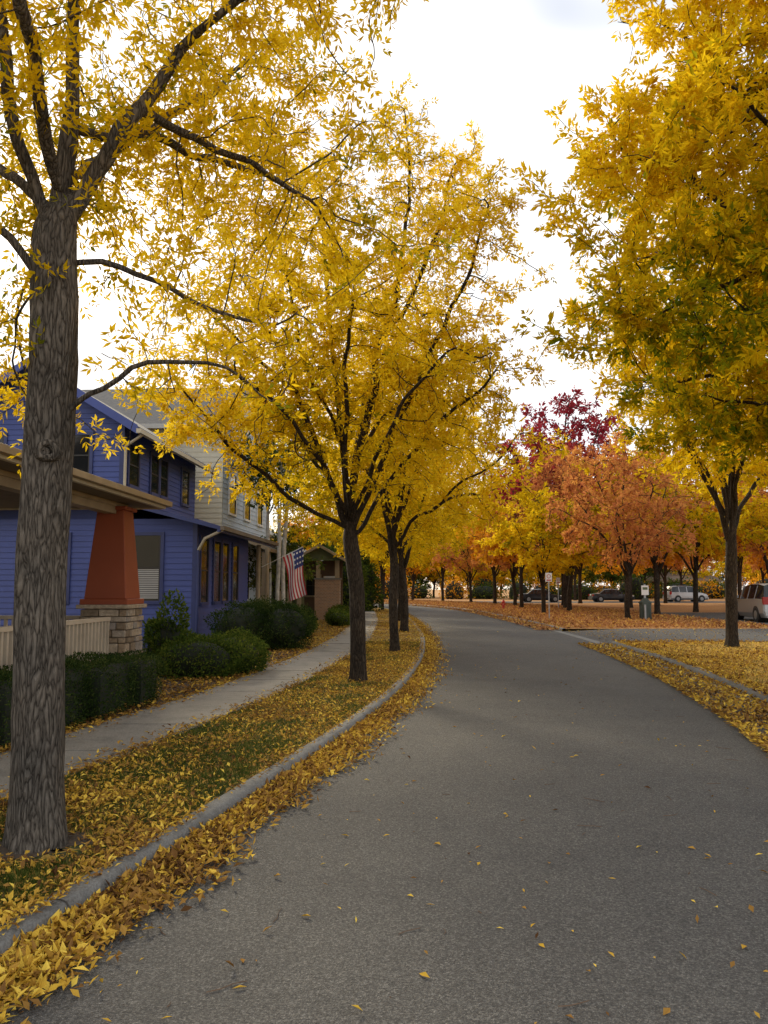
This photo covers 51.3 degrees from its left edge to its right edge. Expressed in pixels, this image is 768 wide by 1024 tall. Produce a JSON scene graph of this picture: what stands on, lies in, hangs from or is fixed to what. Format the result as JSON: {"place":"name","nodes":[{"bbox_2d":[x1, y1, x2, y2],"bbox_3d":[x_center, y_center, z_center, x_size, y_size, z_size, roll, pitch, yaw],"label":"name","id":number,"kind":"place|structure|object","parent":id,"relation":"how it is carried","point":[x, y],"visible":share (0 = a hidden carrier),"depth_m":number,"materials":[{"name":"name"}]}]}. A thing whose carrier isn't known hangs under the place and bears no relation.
{"place":"outdoors","nodes":[
{"label":"outdoors","id":0,"kind":"place"},
{"bbox_2d":[67,647,310,731],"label":"front yard soil","id":1,"kind":"structure","parent":0,"point":[177,696],"depth_m":12.97,"materials":[{"name":"brown soil"}]},
{"bbox_2d":[0,648,165,747],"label":"clipped hedge","id":2,"kind":"object","parent":1,"relation":"on","point":[97,686],"visible":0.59,"depth_m":9.79,"materials":[{"name":"green plant"}]},
{"bbox_2d":[142,587,190,676],"bbox_3d":[-4.099,2.264,15.015,0.892,1.700,1.241,3,-6,-25],"label":"shrub","id":3,"kind":"object","parent":1,"relation":"on","point":[167,627],"visible":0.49,"depth_m":14.78,"materials":[{"name":"green plant"}]},
{"bbox_2d":[0,619,348,751],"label":"yard leaves","id":4,"kind":"object","parent":1,"relation":"on","point":[148,704],"visible":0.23,"depth_m":13.09,"materials":[{"name":"yellow plant"}]},
{"bbox_2d":[142,623,271,680],"bbox_3d":[-3.472,2.550,14.752,2.679,1.031,2.364,0,-5,0],"label":"shrub","id":5,"kind":"object","parent":1,"relation":"on","point":[195,655],"visible":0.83,"depth_m":14.14,"materials":[{"name":"green plant"}]},
{"bbox_2d":[323,603,349,626],"bbox_3d":[-1.955,4.513,35.032,1.411,1.003,5.469,0,-5,0],"label":"shrub","id":6,"kind":"object","parent":1,"relation":"on","point":[338,615],"visible":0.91,"depth_m":33.12,"materials":[{"name":"green plant"}]},
{"bbox_2d":[0,611,378,802],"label":"sidewalk","id":7,"kind":"structure","parent":0,"point":[125,729],"depth_m":10.28,"materials":[{"name":"grey concrete"}]},
{"bbox_2d":[0,607,424,934],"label":"verge","id":8,"kind":"structure","parent":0,"point":[108,831],"depth_m":6.86,"materials":[{"name":"yellow plant"}]},
{"bbox_2d":[0,832,96,860],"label":"bare soil","id":9,"kind":"structure","parent":8,"relation":"on","point":[72,839],"depth_m":4.94,"materials":[{"name":"brown soil"}]},
{"bbox_2d":[76,604,146,657],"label":"stone piers","id":10,"kind":"structure","parent":8,"relation":"on","point":[125,630],"depth_m":12.72,"materials":[{"name":"beige stone"}]},
{"bbox_2d":[0,615,110,670],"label":"railing","id":11,"kind":"object","parent":10,"relation":"attached to","point":[88,635],"visible":0.34,"depth_m":11.69,"materials":[{"name":"beige paint"}]},
{"bbox_2d":[80,506,143,604],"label":"pillars","id":12,"kind":"structure","parent":10,"relation":"on","point":[112,578],"depth_m":12.93,"materials":[{"name":"orange paint"}]},
{"bbox_2d":[0,443,172,513],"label":"porch roof","id":13,"kind":"structure","parent":12,"relation":"on","point":[92,492],"depth_m":11.70,"materials":[{"name":"beige wood"}]},
{"bbox_2d":[0,377,248,647],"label":"walls","id":14,"kind":"structure","parent":8,"relation":"on","point":[182,541],"depth_m":21.79,"materials":[{"name":"blue paint"}]},
{"bbox_2d":[0,431,239,605],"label":"windows","id":15,"kind":"structure","parent":14,"relation":"attached to","point":[150,553],"depth_m":22.45,"materials":[{"name":"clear glass"}]},
{"bbox_2d":[0,358,278,547],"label":"roof","id":16,"kind":"structure","parent":14,"relation":"on","point":[115,415],"depth_m":21.74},
{"bbox_2d":[83,388,305,607],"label":"cream house","id":17,"kind":"structure","parent":8,"relation":"on","point":[236,514],"depth_m":31.99,"materials":[{"name":"cream painted lap siding"},{"name":"white paint"},{"name":"shingle"}]},
{"bbox_2d":[262,547,306,600],"bbox_3d":[-3.601,2.218,28.881,1.658,2.019,0.236,0,-5,-4],"label":"american flag","id":18,"kind":"object","parent":17,"relation":"attached to","point":[293,561],"visible":0.96,"depth_m":28.95,"materials":[{"name":"multicoloured fabric"}]},
{"bbox_2d":[123,428,268,633],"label":"gutters and posts","id":19,"kind":"object","parent":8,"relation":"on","point":[145,434],"visible":0.77,"depth_m":24.86,"materials":[{"name":"white metal"}]},
{"bbox_2d":[0,0,474,853],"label":"ash tree","id":20,"kind":"object","parent":8,"relation":"on","point":[36,820],"visible":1,"depth_m":5.55,"materials":[{"name":"yellow plant"}]},
{"bbox_2d":[203,595,318,650],"bbox_3d":[-3.156,2.920,21.128,2.934,1.498,2.730,0,-5,0],"label":"round hedge","id":21,"kind":"object","parent":8,"relation":"on","point":[278,623],"visible":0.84,"depth_m":20.36,"materials":[{"name":"green plant"}]},
{"bbox_2d":[247,521,325,599],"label":"green tree","id":22,"kind":"object","parent":8,"relation":"on","point":[291,547],"visible":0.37,"depth_m":33.47,"materials":[{"name":"green plant"}]},
{"bbox_2d":[272,512,308,549],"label":"ash tree","id":23,"kind":"object","parent":8,"relation":"on","point":[274,523],"visible":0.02,"depth_m":91.61,"materials":[{"name":"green plant"}]},
{"bbox_2d":[287,607,319,633],"bbox_3d":[-2.923,3.649,26.512,1.686,1.096,4.651,0,-5,0],"label":"shrub","id":24,"kind":"object","parent":8,"relation":"on","point":[312,630],"visible":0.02,"depth_m":26.09,"materials":[{"name":"green plant"}]},
{"bbox_2d":[270,531,345,619],"bbox_3d":[-6.743,3.301,46.074,10.300,5.500,13.000,0,-5,1],"label":"brick bungalow","id":25,"kind":"object","parent":8,"relation":"on","point":[324,589],"visible":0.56,"depth_m":40.00,"materials":[{"name":"brown brick"}]},
{"bbox_2d":[276,506,340,549],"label":"ash tree","id":26,"kind":"object","parent":8,"relation":"on","point":[309,519],"visible":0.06,"depth_m":82.40,"materials":[{"name":"yellow plant"}]},
{"bbox_2d":[308,527,339,560],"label":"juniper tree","id":27,"kind":"object","parent":8,"relation":"on","point":[323,544],"visible":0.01,"depth_m":50.03,"materials":[{"name":"green plant"}]},
{"bbox_2d":[95,72,563,682],"bbox_3d":[-0.755,-2.556,14.596,7.512,11.142,6.924,0,-5,0],"label":"ash tree","id":28,"kind":"object","parent":8,"relation":"on","point":[427,366],"visible":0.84,"depth_m":13.39,"materials":[{"name":"yellow plant"}]},
{"bbox_2d":[325,534,342,551],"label":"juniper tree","id":29,"kind":"object","parent":8,"relation":"on","point":[333,545],"depth_m":59.78,"materials":[{"name":"green plant"}]},
{"bbox_2d":[334,540,370,610],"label":"juniper tree","id":30,"kind":"object","parent":8,"relation":"on","point":[346,600],"visible":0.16,"depth_m":49.16,"materials":[{"name":"green plant"}]},
{"bbox_2d":[360,550,387,610],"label":"juniper tree","id":31,"kind":"object","parent":8,"relation":"on","point":[373,580],"visible":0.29,"depth_m":54.38,"materials":[{"name":"green plant"}]},
{"bbox_2d":[324,524,437,609],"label":"ash tree","id":32,"kind":"object","parent":8,"relation":"on","point":[377,561],"visible":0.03,"depth_m":56.81,"materials":[{"name":"yellow plant"}]},
{"bbox_2d":[262,382,508,631],"bbox_3d":[-0.178,-0.450,29.785,10.066,9.815,9.744,3,-6,-30],"label":"ash tree","id":33,"kind":"object","parent":8,"relation":"on","point":[402,566],"visible":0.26,"depth_m":28.95,"materials":[{"name":"yellow plant"}]},
{"bbox_2d":[297,462,497,620],"bbox_3d":[0.663,0.308,37.802,8.620,9.815,8.905,5,-7,-43],"label":"ash tree","id":34,"kind":"object","parent":8,"relation":"on","point":[459,539],"visible":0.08,"depth_m":37.07,"materials":[{"name":"yellow plant"}]},
{"bbox_2d":[361,487,456,568],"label":"ash tree","id":35,"kind":"object","parent":8,"relation":"on","point":[434,552],"visible":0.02,"depth_m":47.84,"materials":[{"name":"yellow plant"}]},
{"bbox_2d":[267,262,570,651],"bbox_3d":[0.606,-1.273,21.068,7.496,9.815,7.743,2,-6,-23],"label":"ash tree","id":36,"kind":"object","parent":8,"relation":"on","point":[404,501],"visible":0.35,"depth_m":20.06,"materials":[{"name":"yellow plant"}]},
{"bbox_2d":[233,397,318,601],"bbox_3d":[-3.919,0.009,31.980,4.182,9.288,5.270,2,-6,-24],"label":"birch tree","id":37,"kind":"object","parent":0,"point":[284,540],"visible":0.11,"depth_m":31.82,"materials":[{"name":"yellow plant"}]},
{"bbox_2d":[224,422,328,601],"bbox_3d":[-4.557,0.067,32.592,4.182,9.288,5.270,-5,-7,41],"label":"birch tree","id":38,"kind":"object","parent":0,"point":[268,512],"visible":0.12,"depth_m":32.17,"materials":[{"name":"yellow plant"}]},
{"bbox_2d":[237,409,327,600],"bbox_3d":[-4.318,-0.014,31.740,5.270,9.288,4.182,0,-5,0],"label":"birch tree","id":39,"kind":"object","parent":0,"point":[278,567],"visible":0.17,"depth_m":31.52,"materials":[{"name":"yellow plant"}]},
{"bbox_2d":[322,509,387,571],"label":"ash tree","id":40,"kind":"object","parent":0,"point":[367,556],"visible":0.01,"depth_m":65.46,"materials":[{"name":"yellow plant"}]},
{"bbox_2d":[0,604,767,1023],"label":"road","id":41,"kind":"structure","parent":0,"point":[326,960],"depth_m":4.66,"materials":[{"name":"grey asphalt"}]},
{"bbox_2d":[0,608,424,956],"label":"curb","id":42,"kind":"structure","parent":41,"relation":"on","point":[81,892],"depth_m":5.19,"materials":[{"name":"concrete"}]},
{"bbox_2d":[45,684,399,909],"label":"curb joints","id":43,"kind":"object","parent":42,"relation":"on","point":[67,902],"visible":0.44,"depth_m":4.09,"materials":[{"name":"grey concrete"}]},
{"bbox_2d":[0,631,434,1012],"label":"gutter pan","id":44,"kind":"object","parent":41,"relation":"on","point":[216,855],"visible":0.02,"depth_m":5.45,"materials":[{"name":"concrete"}]},
{"bbox_2d":[0,614,462,1023],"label":"gutter leaves","id":45,"kind":"object","parent":44,"relation":"on","point":[29,962],"visible":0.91,"depth_m":4.64,"materials":[{"name":"yellow plant"}]},
{"bbox_2d":[410,604,564,630],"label":"curb","id":46,"kind":"structure","parent":41,"relation":"on","point":[511,617],"depth_m":38.84,"materials":[{"name":"concrete"}]},
{"bbox_2d":[410,605,767,714],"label":"gutter pan","id":47,"kind":"object","parent":41,"relation":"on","point":[587,639],"visible":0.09,"depth_m":21.66,"materials":[{"name":"concrete"}]},
{"bbox_2d":[611,641,767,701],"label":"curb","id":48,"kind":"structure","parent":41,"relation":"on","point":[761,696],"depth_m":15.26,"materials":[{"name":"concrete"}]},
{"bbox_2d":[0,0,767,589],"label":"sky","id":49,"kind":"structure","parent":0,"point":[499,64],"materials":[{"name":"white"}]},
{"bbox_2d":[159,675,731,1006],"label":"fallen leaves","id":50,"kind":"object","parent":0,"point":[478,910],"visible":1,"depth_m":4.08,"materials":[{"name":"yellow plant"}]},
{"bbox_2d":[384,595,767,628],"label":"lawn","id":51,"kind":"structure","parent":0,"point":[688,607],"depth_m":68.11,"materials":[{"name":"brown plant"}]},
{"bbox_2d":[376,565,409,599],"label":"maple tree","id":52,"kind":"object","parent":51,"relation":"on","point":[384,574],"visible":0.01,"depth_m":108.31,"materials":[{"name":"plant"}]},
{"bbox_2d":[384,546,448,599],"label":"maple tree","id":53,"kind":"object","parent":51,"relation":"on","point":[414,571],"visible":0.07,"depth_m":100.40,"materials":[{"name":"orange plant"}]},
{"bbox_2d":[410,510,465,600],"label":"maple tree","id":54,"kind":"object","parent":51,"relation":"on","point":[428,563],"visible":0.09,"depth_m":92.50,"materials":[{"name":"yellow plant"}]},
{"bbox_2d":[429,507,506,601],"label":"maple tree","id":55,"kind":"object","parent":51,"relation":"on","point":[467,558],"visible":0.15,"depth_m":84.32,"materials":[{"name":"yellow plant"}]},
{"bbox_2d":[448,484,511,603],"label":"maple tree","id":56,"kind":"object","parent":51,"relation":"on","point":[494,574],"visible":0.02,"depth_m":76.55,"materials":[{"name":"orange plant"}]},
{"bbox_2d":[459,470,529,604],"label":"maple tree","id":57,"kind":"object","parent":51,"relation":"on","point":[508,566],"visible":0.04,"depth_m":68.61,"materials":[{"name":"yellow plant"}]},
{"bbox_2d":[456,459,559,606],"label":"maple tree","id":58,"kind":"object","parent":51,"relation":"on","point":[495,558],"visible":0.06,"depth_m":61.74,"materials":[{"name":"yellow plant"}]},
{"bbox_2d":[269,521,767,598],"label":"distant trees","id":59,"kind":"object","parent":51,"relation":"on","point":[756,564],"visible":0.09,"depth_m":120.19,"materials":[{"name":"orange plant"}]},
{"bbox_2d":[475,485,616,612],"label":"maple tree","id":60,"kind":"object","parent":51,"relation":"on","point":[558,559],"visible":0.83,"depth_m":47.91,"materials":[{"name":"yellow plant"}]},
{"bbox_2d":[545,573,551,617],"bbox_3d":[8.200,4.236,39.763,0.320,2.450,0.070,0,-5,0],"label":"parking sign","id":61,"kind":"object","parent":51,"relation":"on","point":[548,577],"visible":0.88,"depth_m":39.82,"materials":[{"name":"metal"}]},
{"bbox_2d":[484,440,629,610],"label":"maple tree","id":62,"kind":"object","parent":51,"relation":"on","point":[556,478],"visible":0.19,"depth_m":52.54,"materials":[{"name":"orange plant"}]},
{"bbox_2d":[468,384,647,607],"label":"maple tree","id":63,"kind":"object","parent":51,"relation":"on","point":[599,431],"visible":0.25,"depth_m":60.18,"materials":[{"name":"red plant"}]},
{"bbox_2d":[556,578,559,607],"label":"parking sign","id":64,"kind":"object","parent":51,"relation":"on","point":[557,580],"visible":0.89,"depth_m":59.71,"materials":[{"name":"metal"}]},
{"bbox_2d":[407,565,724,599],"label":"distant shrubs","id":65,"kind":"object","parent":51,"relation":"on","point":[483,591],"visible":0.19,"depth_m":109.76,"materials":[{"name":"green plant"}]},
{"bbox_2d":[374,569,767,598],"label":"distant shrubs","id":66,"kind":"object","parent":51,"relation":"on","point":[455,589],"visible":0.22,"depth_m":111.92,"materials":[{"name":"green plant"}]},
{"bbox_2d":[556,562,588,599],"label":"maple tree","id":67,"kind":"object","parent":51,"relation":"on","point":[574,578],"visible":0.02,"depth_m":100.47,"materials":[{"name":"brown plant"}]},
{"bbox_2d":[379,599,767,629],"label":"lawn leaves","id":68,"kind":"object","parent":51,"relation":"on","point":[582,617],"visible":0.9,"depth_m":41.09,"materials":[{"name":"plant"}]},
{"bbox_2d":[553,469,605,604],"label":"maple tree","id":69,"kind":"object","parent":51,"relation":"on","point":[562,579],"visible":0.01,"depth_m":73.54,"materials":[{"name":"brown plant"}]},
{"bbox_2d":[575,558,586,602],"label":"maple tree","id":70,"kind":"object","parent":51,"relation":"on","point":[579,572],"visible":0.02,"depth_m":81.56,"materials":[{"name":"brown plant"}]},
{"bbox_2d":[588,556,649,588],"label":"maple tree","id":71,"kind":"object","parent":51,"relation":"on","point":[616,570],"visible":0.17,"depth_m":102.70,"materials":[{"name":"orange plant"}]},
{"bbox_2d":[543,427,715,617],"bbox_3d":[12.267,0.458,40.327,8.300,9.982,9.017,-4,-7,38],"label":"maple tree","id":72,"kind":"object","parent":51,"relation":"on","point":[622,505],"visible":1,"depth_m":39.23,"materials":[{"name":"orange plant"}]},
{"bbox_2d":[638,600,651,619],"bbox_3d":[12.750,4.769,39.024,0.640,1.050,0.640,0,-5,0],"label":"litter bin","id":73,"kind":"object","parent":51,"relation":"on","point":[648,611],"visible":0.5,"depth_m":38.84,"materials":[{"name":"grey metal"}]},
{"bbox_2d":[641,584,648,619],"bbox_3d":[12.450,4.381,38.117,0.340,1.850,0.160,0,-5,0],"label":"notice post","id":74,"kind":"object","parent":51,"relation":"on","point":[644,590],"visible":0.88,"depth_m":38.13,"materials":[{"name":"metal"}]},
{"bbox_2d":[604,440,687,607],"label":"maple tree","id":75,"kind":"object","parent":51,"relation":"on","point":[631,601],"visible":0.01,"depth_m":63.53,"materials":[{"name":"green plant"}]},
{"bbox_2d":[565,424,751,615],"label":"maple tree","id":76,"kind":"object","parent":51,"relation":"on","point":[710,521],"visible":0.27,"depth_m":45.29,"materials":[{"name":"orange plant"}]},
{"bbox_2d":[623,499,704,602],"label":"maple tree","id":77,"kind":"object","parent":51,"relation":"on","point":[665,573],"visible":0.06,"depth_m":82.64,"materials":[{"name":"orange plant"}]},
{"bbox_2d":[619,572,721,597],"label":"distant house","id":78,"kind":"structure","parent":51,"relation":"on","point":[676,575],"depth_m":122.48,"materials":[{"name":"brown wood"}]},
{"bbox_2d":[640,483,706,605],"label":"maple tree","id":79,"kind":"object","parent":51,"relation":"on","point":[667,562],"visible":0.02,"depth_m":71.26,"materials":[{"name":"orange plant"}]},
{"bbox_2d":[660,552,722,600],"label":"maple tree","id":80,"kind":"object","parent":51,"relation":"on","point":[700,568],"visible":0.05,"depth_m":99.32,"materials":[{"name":"orange plant"}]},
{"bbox_2d":[642,433,767,611],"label":"maple tree","id":81,"kind":"object","parent":51,"relation":"on","point":[695,569],"visible":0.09,"depth_m":52.59,"materials":[{"name":"orange plant"}]},
{"bbox_2d":[685,471,766,594],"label":"maple tree","id":82,"kind":"object","parent":51,"relation":"on","point":[740,558],"visible":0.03,"depth_m":69.66,"materials":[{"name":"orange plant"}]},
{"bbox_2d":[689,444,767,574],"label":"maple tree","id":83,"kind":"object","parent":51,"relation":"on","point":[754,549],"visible":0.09,"depth_m":57.55,"materials":[{"name":"orange plant"}]},
{"bbox_2d":[720,457,767,555],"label":"maple tree","id":84,"kind":"object","parent":51,"relation":"on","point":[756,530],"visible":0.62,"depth_m":47.59,"materials":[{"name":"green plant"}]},
{"bbox_2d":[397,590,761,680],"bbox_3d":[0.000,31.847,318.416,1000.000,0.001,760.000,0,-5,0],"label":"ground","id":85,"kind":"structure","parent":0,"point":[438,591],"depth_m":33.39,"materials":[{"name":"brown plant"}]},
{"bbox_2d":[473,601,724,602],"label":"side street","id":86,"kind":"structure","parent":0,"point":[608,602],"depth_m":85.99,"materials":[{"name":"grey asphalt"}]},
{"bbox_2d":[517,589,561,601],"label":"parked car","id":87,"kind":"object","parent":86,"relation":"on","point":[531,595],"visible":0.75,"depth_m":87.64,"materials":[{"name":"paint"}]},
{"bbox_2d":[588,589,634,601],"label":"parked car","id":88,"kind":"object","parent":86,"relation":"on","point":[601,595],"visible":0.89,"depth_m":88.23,"materials":[{"name":"paint"}]},
{"bbox_2d":[662,586,708,601],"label":"parked car","id":89,"kind":"object","parent":86,"relation":"on","point":[677,593],"visible":0.84,"depth_m":90.03,"materials":[{"name":"silver paint"}]},
{"bbox_2d":[562,628,767,643],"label":"driveway","id":90,"kind":"structure","parent":0,"point":[687,633],"depth_m":27.74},
{"bbox_2d":[578,638,767,757],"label":"lawn","id":91,"kind":"structure","parent":0,"point":[752,733],"depth_m":15.54,"materials":[{"name":"yellow plant"}]},
{"bbox_2d":[509,0,767,473],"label":"ash tree","id":92,"kind":"object","parent":91,"relation":"on","point":[727,232],"visible":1,"depth_m":10.94,"materials":[{"name":"yellow plant"}]},
{"bbox_2d":[554,205,767,646],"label":"ash tree","id":93,"kind":"object","parent":91,"relation":"on","point":[729,490],"visible":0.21,"depth_m":21.98,"materials":[{"name":"yellow plant"}]},
{"bbox_2d":[652,612,767,624],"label":"parking lot","id":94,"kind":"structure","parent":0,"point":[716,615],"depth_m":45.89,"materials":[{"name":"grey asphalt"}]},
{"bbox_2d":[737,583,767,621],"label":"parked car","id":95,"kind":"object","parent":94,"relation":"on","point":[752,600],"visible":0.76,"depth_m":37.45,"materials":[{"name":"silver paint"}]}
]}

